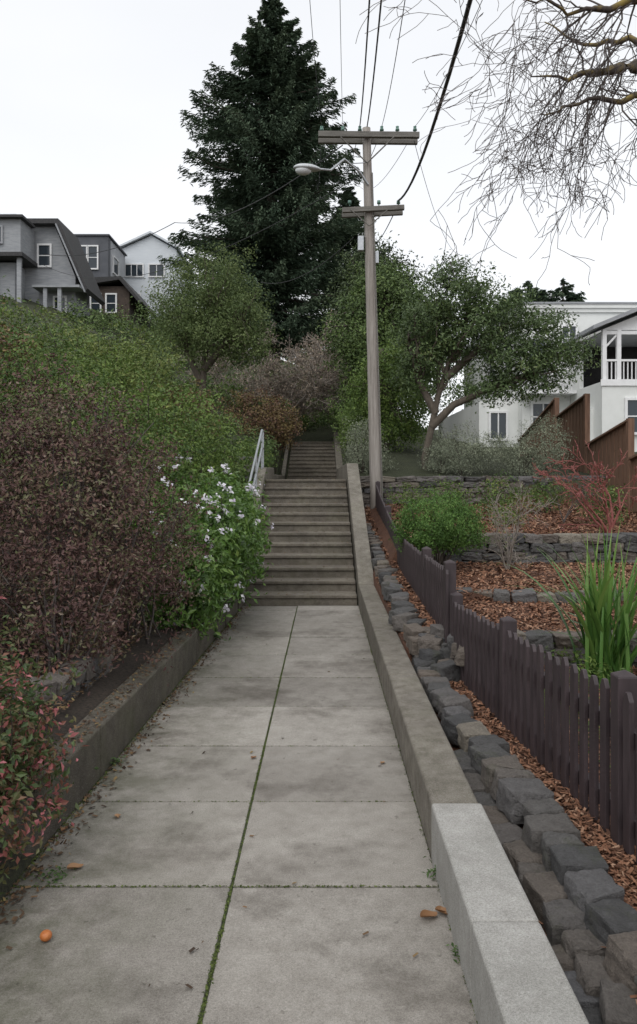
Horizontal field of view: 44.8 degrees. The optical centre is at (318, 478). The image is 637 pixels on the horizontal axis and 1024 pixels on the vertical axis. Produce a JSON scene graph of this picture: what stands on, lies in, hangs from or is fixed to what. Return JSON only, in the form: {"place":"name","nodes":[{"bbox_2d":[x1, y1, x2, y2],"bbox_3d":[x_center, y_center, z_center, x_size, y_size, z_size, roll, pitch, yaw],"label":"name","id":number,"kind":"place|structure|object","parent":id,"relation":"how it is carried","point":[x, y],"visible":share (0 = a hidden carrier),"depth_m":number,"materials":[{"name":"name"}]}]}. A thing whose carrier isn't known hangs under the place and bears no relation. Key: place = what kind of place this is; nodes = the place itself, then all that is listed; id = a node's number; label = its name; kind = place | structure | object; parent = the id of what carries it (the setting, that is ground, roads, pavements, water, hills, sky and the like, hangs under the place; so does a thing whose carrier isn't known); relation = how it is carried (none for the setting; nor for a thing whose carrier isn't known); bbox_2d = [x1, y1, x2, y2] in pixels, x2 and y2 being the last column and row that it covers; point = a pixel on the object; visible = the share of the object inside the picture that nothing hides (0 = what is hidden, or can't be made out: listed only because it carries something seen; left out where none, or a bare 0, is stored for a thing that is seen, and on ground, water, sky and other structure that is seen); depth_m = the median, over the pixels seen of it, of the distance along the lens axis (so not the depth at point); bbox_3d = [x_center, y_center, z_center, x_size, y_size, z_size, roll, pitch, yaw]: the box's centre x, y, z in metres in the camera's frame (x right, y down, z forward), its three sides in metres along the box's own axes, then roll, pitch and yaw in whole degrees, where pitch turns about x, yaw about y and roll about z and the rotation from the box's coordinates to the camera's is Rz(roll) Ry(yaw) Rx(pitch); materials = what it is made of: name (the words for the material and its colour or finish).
{"place":"outdoors","nodes":[
{"label":"outdoors","id":0,"kind":"place"},
{"bbox_2d":[91,297,99,311],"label":"window glass","id":1,"kind":"object","parent":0,"point":[95,306],"visible":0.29,"depth_m":44.96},
{"bbox_2d":[0,606,476,1023],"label":"concrete path","id":2,"kind":"structure","parent":0,"point":[310,954],"depth_m":3.36,"materials":[{"name":"concrete"}]},
{"bbox_2d":[40,929,51,941],"bbox_3d":[-1.003,1.681,2.847,0.044,0.033,0.044,0,0,0],"label":"fallen fruit","id":3,"kind":"object","parent":2,"relation":"on","point":[46,935],"visible":1,"depth_m":2.83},
{"bbox_2d":[0,486,417,988],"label":"fallen leaves","id":4,"kind":"object","parent":2,"relation":"on","point":[27,874],"visible":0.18,"depth_m":4.78,"materials":[{"name":"brown plant"}]},
{"bbox_2d":[0,608,477,1023],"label":"moss","id":5,"kind":"object","parent":2,"relation":"on","point":[213,965],"visible":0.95,"depth_m":3.42,"materials":[{"name":"green plant"}]},
{"bbox_2d":[30,755,459,962],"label":"weeds","id":6,"kind":"object","parent":2,"relation":"on","point":[427,874],"visible":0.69,"depth_m":3.29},
{"bbox_2d":[61,756,447,916],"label":"dry leaves","id":7,"kind":"object","parent":2,"relation":"on","point":[425,913],"visible":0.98,"depth_m":3.04,"materials":[{"name":"brown plant"}]},
{"bbox_2d":[0,295,636,933],"bbox_3d":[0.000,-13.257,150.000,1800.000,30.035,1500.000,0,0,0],"label":"ground","id":8,"kind":"structure","parent":0,"point":[406,463],"depth_m":10.25,"materials":[{"name":"soil"}]},
{"bbox_2d":[0,219,89,316],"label":"walls","id":9,"kind":"structure","parent":8,"relation":"on","point":[19,235],"depth_m":38.50,"materials":[{"name":"grey"}]},
{"bbox_2d":[0,225,2,243],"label":"window frame","id":10,"kind":"object","parent":9,"relation":"attached to","point":[1,241],"visible":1,"depth_m":36.51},
{"bbox_2d":[37,243,51,267],"bbox_3d":[-13.625,-11.100,38.460,0.730,1.180,0.140,0,0,0],"label":"window frame","id":11,"kind":"object","parent":9,"relation":"attached to","point":[50,255],"visible":0.99,"depth_m":38.41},
{"bbox_2d":[39,246,49,264],"bbox_3d":[-13.625,-11.100,38.495,0.550,1.000,0.070,0,0,0],"label":"window glass","id":12,"kind":"object","parent":11,"relation":"in","point":[44,260],"visible":0.93,"depth_m":38.46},
{"bbox_2d":[0,214,104,305],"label":"roof","id":13,"kind":"structure","parent":9,"relation":"on","point":[80,262],"depth_m":38.11,"materials":[{"name":"grey"}]},
{"bbox_2d":[53,296,66,312],"bbox_3d":[-12.850,-8.450,38.460,0.680,1.280,0.140,0,0,0],"label":"window frame","id":14,"kind":"object","parent":9,"relation":"attached to","point":[54,297],"visible":0.33,"depth_m":38.41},
{"bbox_2d":[55,298,64,310],"bbox_3d":[-12.850,-8.450,38.495,0.500,1.100,0.070,0,0,0],"label":"window glass","id":15,"kind":"object","parent":14,"relation":"in","point":[63,303],"visible":0.29,"depth_m":38.46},
{"bbox_2d":[0,596,98,894],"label":"nandina shrub","id":16,"kind":"object","parent":8,"relation":"on","point":[13,763],"visible":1,"depth_m":3.36,"materials":[{"name":"green plant"}]},
{"bbox_2d":[17,223,85,312],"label":"porch posts","id":17,"kind":"object","parent":8,"relation":"on","point":[46,289],"visible":0.73,"depth_m":37.60,"materials":[{"name":"white painted wood"}]},
{"bbox_2d":[0,643,114,705],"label":"stone retaining wall","id":18,"kind":"structure","parent":8,"relation":"on","point":[87,675],"depth_m":4.95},
{"bbox_2d":[76,236,110,276],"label":"walls","id":19,"kind":"structure","parent":8,"relation":"on","point":[104,244],"depth_m":50.00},
{"bbox_2d":[87,245,98,269],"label":"window frame","id":20,"kind":"object","parent":19,"relation":"attached to","point":[97,257],"visible":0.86,"depth_m":49.92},
{"bbox_2d":[89,247,96,267],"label":"window glass","id":21,"kind":"object","parent":20,"relation":"in","point":[93,261],"visible":0.86,"depth_m":49.96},
{"bbox_2d":[74,234,126,255],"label":"roof","id":22,"kind":"structure","parent":19,"relation":"on","point":[117,245],"depth_m":49.97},
{"bbox_2d":[0,297,190,423],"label":"yellow green shrub","id":23,"kind":"object","parent":8,"relation":"on","point":[99,345],"visible":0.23,"depth_m":16.36,"materials":[{"name":"green plant"}]},
{"bbox_2d":[0,338,222,695],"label":"purple leaf shrub","id":24,"kind":"object","parent":8,"relation":"on","point":[82,579],"visible":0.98,"depth_m":5.74,"materials":[{"name":"plant"}]},
{"bbox_2d":[0,319,229,449],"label":"bush","id":25,"kind":"object","parent":8,"relation":"on","point":[23,340],"visible":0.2,"depth_m":13.75,"materials":[{"name":"green plant"}]},
{"bbox_2d":[111,241,124,279],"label":"side walls","id":26,"kind":"structure","parent":8,"relation":"on","point":[118,254],"depth_m":52.94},
{"bbox_2d":[112,255,118,275],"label":"window frame","id":27,"kind":"object","parent":26,"relation":"attached to","point":[113,272],"visible":0.82,"depth_m":51.11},
{"bbox_2d":[114,258,117,274],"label":"window glass","id":28,"kind":"object","parent":27,"relation":"in","point":[115,266],"visible":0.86,"depth_m":51.84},
{"bbox_2d":[0,593,242,857],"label":"concrete wall","id":29,"kind":"structure","parent":8,"relation":"on","point":[115,732],"depth_m":4.70,"materials":[{"name":"concrete"}]},
{"bbox_2d":[98,286,147,322],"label":"walls","id":30,"kind":"structure","parent":8,"relation":"on","point":[124,295],"depth_m":45.00,"materials":[{"name":"brown"}]},
{"bbox_2d":[105,293,116,313],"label":"window frame","id":31,"kind":"object","parent":30,"relation":"attached to","point":[106,294],"visible":0.84,"depth_m":44.91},
{"bbox_2d":[107,295,114,311],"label":"window glass","id":32,"kind":"object","parent":31,"relation":"in","point":[110,298],"visible":0.79,"depth_m":44.96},
{"bbox_2d":[95,276,152,315],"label":"roof","id":33,"kind":"structure","parent":30,"relation":"on","point":[117,281],"depth_m":44.71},
{"bbox_2d":[12,296,239,376],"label":"hillside shrubs","id":34,"kind":"object","parent":8,"relation":"on","point":[103,320],"visible":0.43,"depth_m":35.47,"materials":[{"name":"green plant"}]},
{"bbox_2d":[0,275,266,549],"bbox_3d":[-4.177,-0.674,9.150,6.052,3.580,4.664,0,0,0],"label":"green hedge","id":35,"kind":"object","parent":8,"relation":"on","point":[60,352],"visible":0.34,"depth_m":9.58,"materials":[{"name":"green plant"}]},
{"bbox_2d":[86,337,182,402],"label":"yellow green shrub","id":36,"kind":"object","parent":8,"relation":"on","point":[158,370],"visible":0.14,"depth_m":19.59,"materials":[{"name":"green plant"}]},
{"bbox_2d":[123,236,192,318],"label":"walls","id":37,"kind":"structure","parent":8,"relation":"on","point":[147,250],"depth_m":55.00,"materials":[{"name":"white"}]},
{"bbox_2d":[125,263,143,277],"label":"window frame","id":38,"kind":"object","parent":37,"relation":"attached to","point":[136,264],"visible":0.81,"depth_m":54.91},
{"bbox_2d":[126,265,141,275],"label":"window glass","id":39,"kind":"object","parent":38,"relation":"in","point":[128,270],"visible":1,"depth_m":54.96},
{"bbox_2d":[148,263,164,277],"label":"window frame","id":40,"kind":"object","parent":37,"relation":"attached to","point":[149,264],"visible":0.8,"depth_m":54.91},
{"bbox_2d":[150,265,163,275],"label":"window glass","id":41,"kind":"object","parent":40,"relation":"in","point":[153,269],"visible":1,"depth_m":54.96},
{"bbox_2d":[119,231,195,277],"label":"roof","id":42,"kind":"structure","parent":37,"relation":"on","point":[165,241],"depth_m":54.85,"materials":[{"name":"white"}]},
{"bbox_2d":[110,401,283,472],"bbox_3d":[-2.747,-1.021,17.929,4.609,1.804,2.115,0,0,-30],"label":"green shrub","id":43,"kind":"object","parent":8,"relation":"on","point":[252,433],"visible":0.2,"depth_m":18.25,"materials":[{"name":"green plant"}]},
{"bbox_2d":[123,454,273,640],"bbox_3d":[-1.451,0.762,8.793,1.928,2.108,3.810,0,0,0],"label":"flowering shrub","id":44,"kind":"object","parent":8,"relation":"on","point":[235,527],"visible":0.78,"depth_m":8.21,"materials":[{"name":"green plant"}]},
{"bbox_2d":[138,240,284,403],"bbox_3d":[-3.043,-4.205,22.038,4.190,5.423,3.535,0,0,0],"label":"yellow green tree","id":45,"kind":"object","parent":8,"relation":"on","point":[227,331],"visible":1,"depth_m":21.54,"materials":[{"name":"green plant"}]},
{"bbox_2d":[158,431,275,485],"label":"green shrub","id":46,"kind":"object","parent":8,"relation":"on","point":[266,459],"visible":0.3,"depth_m":15.28,"materials":[{"name":"green plant"}]},
{"bbox_2d":[191,456,260,478],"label":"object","id":47,"kind":"structure","parent":8,"relation":"on","point":[243,457],"depth_m":15.87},
{"bbox_2d":[159,319,310,433],"bbox_3d":[-2.629,-3.502,27.004,5.288,3.954,3.424,0,0,28],"label":"twiggy tree","id":48,"kind":"object","parent":8,"relation":"on","point":[282,388],"visible":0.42,"depth_m":26.23,"materials":[{"name":"brown plant"}]},
{"bbox_2d":[0,271,476,435],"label":"hillside shrubs","id":49,"kind":"object","parent":8,"relation":"on","point":[460,388],"visible":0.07,"depth_m":38.89,"materials":[{"name":"green plant"}]},
{"bbox_2d":[161,369,334,432],"bbox_3d":[-1.272,-2.511,28.029,3.938,2.372,10.591,0,0,27],"label":"green shrub","id":50,"kind":"object","parent":8,"relation":"on","point":[304,419],"visible":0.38,"depth_m":25.22,"materials":[{"name":"green plant"}]},
{"bbox_2d":[215,385,307,474],"bbox_3d":[-1.649,-1.199,21.511,2.827,2.820,2.488,0,0,-21],"label":"burgundy shrub","id":51,"kind":"object","parent":8,"relation":"on","point":[266,411],"visible":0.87,"depth_m":21.22,"materials":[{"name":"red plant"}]},
{"bbox_2d":[157,0,384,370],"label":"redwood tree","id":52,"kind":"object","parent":8,"relation":"on","point":[274,128],"visible":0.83,"depth_m":43.21,"materials":[{"name":"green plant"}]},
{"bbox_2d":[208,333,345,413],"bbox_3d":[-1.265,-3.736,26.995,5.429,3.387,3.897,0,0,23],"label":"twiggy tree","id":53,"kind":"object","parent":8,"relation":"on","point":[310,390],"visible":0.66,"depth_m":26.35,"materials":[{"name":"brown plant"}]},
{"bbox_2d":[213,340,361,431],"bbox_3d":[-0.527,-4.057,30.172,8.050,5.043,12.933,0,0,0],"label":"green shrub","id":54,"kind":"object","parent":8,"relation":"on","point":[331,410],"visible":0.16,"depth_m":26.72,"materials":[{"name":"green plant"}]},
{"bbox_2d":[231,432,373,605],"bbox_3d":[-0.215,0.150,21.684,1.950,3.700,22.632,0,0,0],"label":"stairway","id":55,"kind":"object","parent":8,"relation":"on","point":[323,469],"visible":0.81,"depth_m":12.27,"materials":[{"name":"concrete"}]},
{"bbox_2d":[247,429,263,495],"bbox_3d":[-1.090,0.196,12.832,0.042,2.314,4.773,0,0,0],"label":"handrail","id":56,"kind":"object","parent":55,"relation":"attached to","point":[255,464],"visible":0.52,"depth_m":13.82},
{"bbox_2d":[258,307,355,420],"bbox_3d":[0.635,-3.740,27.991,5.819,4.644,3.875,0,0,37],"label":"twiggy tree","id":57,"kind":"object","parent":8,"relation":"on","point":[302,410],"visible":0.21,"depth_m":27.89,"materials":[{"name":"brown plant"}]},
{"bbox_2d":[281,325,356,425],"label":"twiggy tree","id":58,"kind":"object","parent":8,"relation":"on","point":[338,380],"visible":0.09,"depth_m":28.50,"materials":[{"name":"brown plant"}]},
{"bbox_2d":[291,186,401,372],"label":"conifer tree","id":59,"kind":"object","parent":8,"relation":"on","point":[355,201],"visible":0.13,"depth_m":49.17,"materials":[{"name":"green plant"}]},
{"bbox_2d":[331,398,381,460],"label":"green shrub","id":60,"kind":"object","parent":8,"relation":"on","point":[343,430],"visible":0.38,"depth_m":20.92,"materials":[{"name":"green plant"}]},
{"bbox_2d":[338,415,398,474],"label":"grey leaf shrub","id":61,"kind":"object","parent":8,"relation":"on","point":[362,463],"visible":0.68,"depth_m":17.23,"materials":[{"name":"green plant"}]},
{"bbox_2d":[318,126,419,508],"bbox_3d":[1.031,-3.228,15.991,2.071,8.064,0.409,0,0,0],"label":"utility pole","id":62,"kind":"object","parent":8,"relation":"on","point":[366,137],"visible":0.97,"depth_m":15.90,"materials":[{"name":"brown wood"}]},
{"bbox_2d":[44,0,481,283],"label":"overhead wires","id":63,"kind":"object","parent":62,"relation":"attached to","point":[459,39],"visible":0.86,"depth_m":11.77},
{"bbox_2d":[293,158,368,184],"bbox_3d":[0.315,-6.239,15.440,1.693,0.540,0.332,0,0,-23],"label":"street lamp","id":64,"kind":"object","parent":62,"relation":"attached to","point":[302,169],"visible":1,"depth_m":15.17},
{"bbox_2d":[307,225,463,394],"bbox_3d":[3.244,-7.333,33.744,7.482,8.065,4.856,0,0,-19],"label":"evergreen tree","id":65,"kind":"object","parent":8,"relation":"on","point":[350,269],"visible":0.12,"depth_m":33.28,"materials":[{"name":"green plant"}]},
{"bbox_2d":[338,333,438,452],"bbox_3d":[1.803,-2.108,20.043,2.694,3.283,2.417,0,0,0],"label":"lime green tree","id":66,"kind":"object","parent":8,"relation":"on","point":[405,419],"visible":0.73,"depth_m":19.62,"materials":[{"name":"green plant"}]},
{"bbox_2d":[315,253,466,417],"bbox_3d":[2.345,-4.570,25.056,4.990,5.340,3.611,0,0,0],"label":"evergreen tree","id":67,"kind":"object","parent":8,"relation":"on","point":[390,294],"visible":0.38,"depth_m":24.45,"materials":[{"name":"green plant"}]},
{"bbox_2d":[375,481,455,642],"bbox_3d":[1.142,0.805,11.044,0.103,1.529,9.323,0,0,1],"label":"picket fence","id":68,"kind":"object","parent":8,"relation":"on","point":[431,581],"visible":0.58,"depth_m":7.69,"materials":[{"name":"paint"}]},
{"bbox_2d":[359,585,477,855],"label":"old wall","id":69,"kind":"structure","parent":8,"relation":"on","point":[435,772],"depth_m":4.66,"materials":[{"name":"concrete"}]},
{"bbox_2d":[416,418,517,475],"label":"grey leaf shrub","id":70,"kind":"object","parent":8,"relation":"on","point":[474,447],"visible":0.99,"depth_m":17.16,"materials":[{"name":"green plant"}]},
{"bbox_2d":[360,475,605,506],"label":"stone retaining wall","id":71,"kind":"structure","parent":8,"relation":"on","point":[469,482],"depth_m":16.43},
{"bbox_2d":[379,248,601,469],"bbox_3d":[3.839,-2.590,17.838,4.965,5.396,2.941,0,0,0],"label":"tree","id":72,"kind":"object","parent":8,"relation":"on","point":[472,320],"visible":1,"depth_m":17.42,"materials":[{"name":"green plant"}]},
{"bbox_2d":[364,503,636,1002],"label":"mulch","id":73,"kind":"object","parent":8,"relation":"on","point":[614,848],"visible":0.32,"depth_m":7.85,"materials":[{"name":"brown plant"}]},
{"bbox_2d":[384,485,491,564],"bbox_3d":[1.553,0.668,9.966,1.401,1.173,1.266,0,0,0],"label":"boxwood ball","id":74,"kind":"object","parent":73,"relation":"on","point":[439,533],"visible":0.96,"depth_m":9.79,"materials":[{"name":"green plant"}]},
{"bbox_2d":[382,474,526,526],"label":"shrub","id":75,"kind":"object","parent":73,"relation":"on","point":[422,497],"visible":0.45,"depth_m":15.25,"materials":[{"name":"green plant"}]},
{"bbox_2d":[355,0,636,286],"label":"bare tree","id":76,"kind":"object","parent":73,"relation":"on","point":[618,69],"visible":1,"depth_m":5.88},
{"bbox_2d":[468,469,633,524],"bbox_3d":[4.297,0.288,13.747,1.988,0.928,3.136,0,0,-40],"label":"shrub","id":77,"kind":"object","parent":73,"relation":"on","point":[536,496],"visible":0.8,"depth_m":14.18,"materials":[{"name":"brown plant"}]},
{"bbox_2d":[502,522,636,688],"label":"strap leaf plant","id":78,"kind":"object","parent":73,"relation":"on","point":[600,639],"visible":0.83,"depth_m":5.83,"materials":[{"name":"plant"}]},
{"bbox_2d":[535,469,607,522],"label":"bare garden shrub","id":79,"kind":"object","parent":73,"relation":"on","point":[567,514],"visible":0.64,"depth_m":12.28,"materials":[{"name":"brown plant"}]},
{"bbox_2d":[527,437,636,532],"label":"red twig maple","id":80,"kind":"object","parent":73,"relation":"on","point":[611,523],"visible":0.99,"depth_m":11.25,"materials":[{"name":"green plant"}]},
{"bbox_2d":[366,523,636,1023],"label":"stone edging","id":81,"kind":"object","parent":8,"relation":"on","point":[575,894],"visible":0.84,"depth_m":3.22,"materials":[{"name":"stone"}]},
{"bbox_2d":[431,803,588,1023],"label":"new wall","id":82,"kind":"structure","parent":8,"relation":"on","point":[513,971],"depth_m":2.54,"materials":[{"name":"concrete"}]},
{"bbox_2d":[460,480,559,569],"bbox_3d":[2.451,0.788,10.073,1.135,1.551,1.616,0,0,33],"label":"bare garden shrub","id":83,"kind":"object","parent":8,"relation":"on","point":[510,551],"visible":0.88,"depth_m":9.95,"materials":[{"name":"brown plant"}]},
{"bbox_2d":[496,286,529,316],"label":"distant conifer tree","id":84,"kind":"object","parent":8,"relation":"on","point":[514,295],"visible":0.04,"depth_m":61.87,"materials":[{"name":"green plant"}]},
{"bbox_2d":[518,280,546,301],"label":"distant conifer tree","id":85,"kind":"object","parent":8,"relation":"on","point":[540,298],"visible":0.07,"depth_m":62.47,"materials":[{"name":"green plant"}]},
{"bbox_2d":[431,532,636,565],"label":"stone retaining wall","id":86,"kind":"structure","parent":8,"relation":"on","point":[562,544],"depth_m":10.71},
{"bbox_2d":[438,313,636,451],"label":"walls","id":87,"kind":"structure","parent":8,"relation":"on","point":[606,408],"depth_m":30.00,"materials":[{"name":"white paint"}]},
{"bbox_2d":[488,411,507,440],"bbox_3d":[7.100,-2.100,30.560,0.780,1.180,0.140,0,0,0],"label":"window frame","id":88,"kind":"object","parent":87,"relation":"attached to","point":[489,421],"visible":0.81,"depth_m":30.51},
{"bbox_2d":[491,413,505,437],"bbox_3d":[7.100,-2.100,30.595,0.600,1.000,0.070,0,0,0],"label":"window glass","id":89,"kind":"object","parent":88,"relation":"in","point":[502,423],"visible":0.93,"depth_m":30.56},
{"bbox_2d":[530,402,549,425],"bbox_3d":[8.700,-2.400,29.960,0.980,1.180,0.140,0,0,0],"label":"window frame","id":90,"kind":"object","parent":87,"relation":"attached to","point":[531,409],"visible":0.32,"depth_m":29.91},
{"bbox_2d":[533,404,548,421],"bbox_3d":[8.700,-2.400,29.995,0.800,1.000,0.070,0,0,0],"label":"window glass","id":91,"kind":"object","parent":90,"relation":"in","point":[537,408],"visible":0.29,"depth_m":29.96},
{"bbox_2d":[470,304,636,350],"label":"roof","id":92,"kind":"structure","parent":87,"relation":"on","point":[597,308],"depth_m":29.92,"materials":[{"name":"grey shingle"}]},
{"bbox_2d":[464,302,636,351],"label":"roof edge","id":93,"kind":"object","parent":92,"relation":"attached to","point":[614,320],"visible":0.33,"depth_m":28.14,"materials":[{"name":"grey"}]},
{"bbox_2d":[560,324,577,364],"bbox_3d":[9.700,-5.200,29.960,0.680,1.580,0.140,0,0,0],"label":"window frame","id":94,"kind":"object","parent":87,"relation":"attached to","point":[563,325],"visible":0.28,"depth_m":29.91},
{"bbox_2d":[563,327,574,353],"bbox_3d":[9.700,-5.200,29.995,0.500,1.400,0.070,0,0,0],"label":"window glass","id":95,"kind":"object","parent":94,"relation":"in","point":[572,329],"visible":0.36,"depth_m":29.96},
{"bbox_2d":[522,316,636,395],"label":"porch trim","id":96,"kind":"structure","parent":87,"relation":"attached to","point":[629,324],"depth_m":26.64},
{"bbox_2d":[583,347,636,387],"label":"porch interior","id":97,"kind":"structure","parent":87,"relation":"attached to","point":[595,372],"depth_m":29.90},
{"bbox_2d":[583,332,636,346],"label":"porch ceiling","id":98,"kind":"structure","parent":87,"relation":"attached to","point":[628,340],"depth_m":28.78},
{"bbox_2d":[624,397,636,434],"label":"window frame","id":99,"kind":"object","parent":87,"relation":"attached to","point":[626,399],"visible":0.66,"depth_m":26.51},
{"bbox_2d":[628,400,636,431],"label":"window glass","id":100,"kind":"object","parent":99,"relation":"in","point":[632,407],"visible":0.6,"depth_m":26.56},
{"bbox_2d":[500,411,574,476],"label":"grey leaf shrub","id":101,"kind":"object","parent":8,"relation":"on","point":[540,465],"visible":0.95,"depth_m":17.06,"materials":[{"name":"green plant"}]},
{"bbox_2d":[450,592,636,863],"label":"picket fence","id":102,"kind":"object","parent":8,"relation":"on","point":[505,678],"visible":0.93,"depth_m":3.92,"materials":[{"name":"paint"}]},
{"bbox_2d":[539,289,551,299],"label":"distant conifer tree","id":103,"kind":"object","parent":8,"relation":"on","point":[543,293],"visible":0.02,"depth_m":63.66,"materials":[{"name":"green plant"}]},
{"bbox_2d":[456,587,635,604],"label":"stone retaining wall","id":104,"kind":"structure","parent":8,"relation":"on","point":[523,595],"depth_m":8.10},
{"bbox_2d":[541,277,586,301],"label":"distant conifer tree","id":105,"kind":"object","parent":8,"relation":"on","point":[557,294],"visible":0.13,"depth_m":61.85,"materials":[{"name":"green plant"}]},
{"bbox_2d":[517,394,636,512],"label":"board fence","id":106,"kind":"object","parent":8,"relation":"on","point":[608,445],"visible":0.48,"depth_m":17.88,"materials":[{"name":"wood"}]},
{"bbox_2d":[517,629,636,668],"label":"stone retaining wall","id":107,"kind":"structure","parent":8,"relation":"on","point":[560,640],"depth_m":6.48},
{"bbox_2d":[544,643,624,761],"bbox_3d":[1.850,1.460,4.761,1.094,0.367,3.094,0,0,0],"label":"groundcover plant","id":108,"kind":"object","parent":8,"relation":"on","point":[598,671],"visible":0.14,"depth_m":5.80,"materials":[{"name":"green plant"}]},
{"bbox_2d":[0,0,636,429],"label":"sky","id":109,"kind":"structure","parent":0,"point":[93,93],"materials":[{"name":"white"}]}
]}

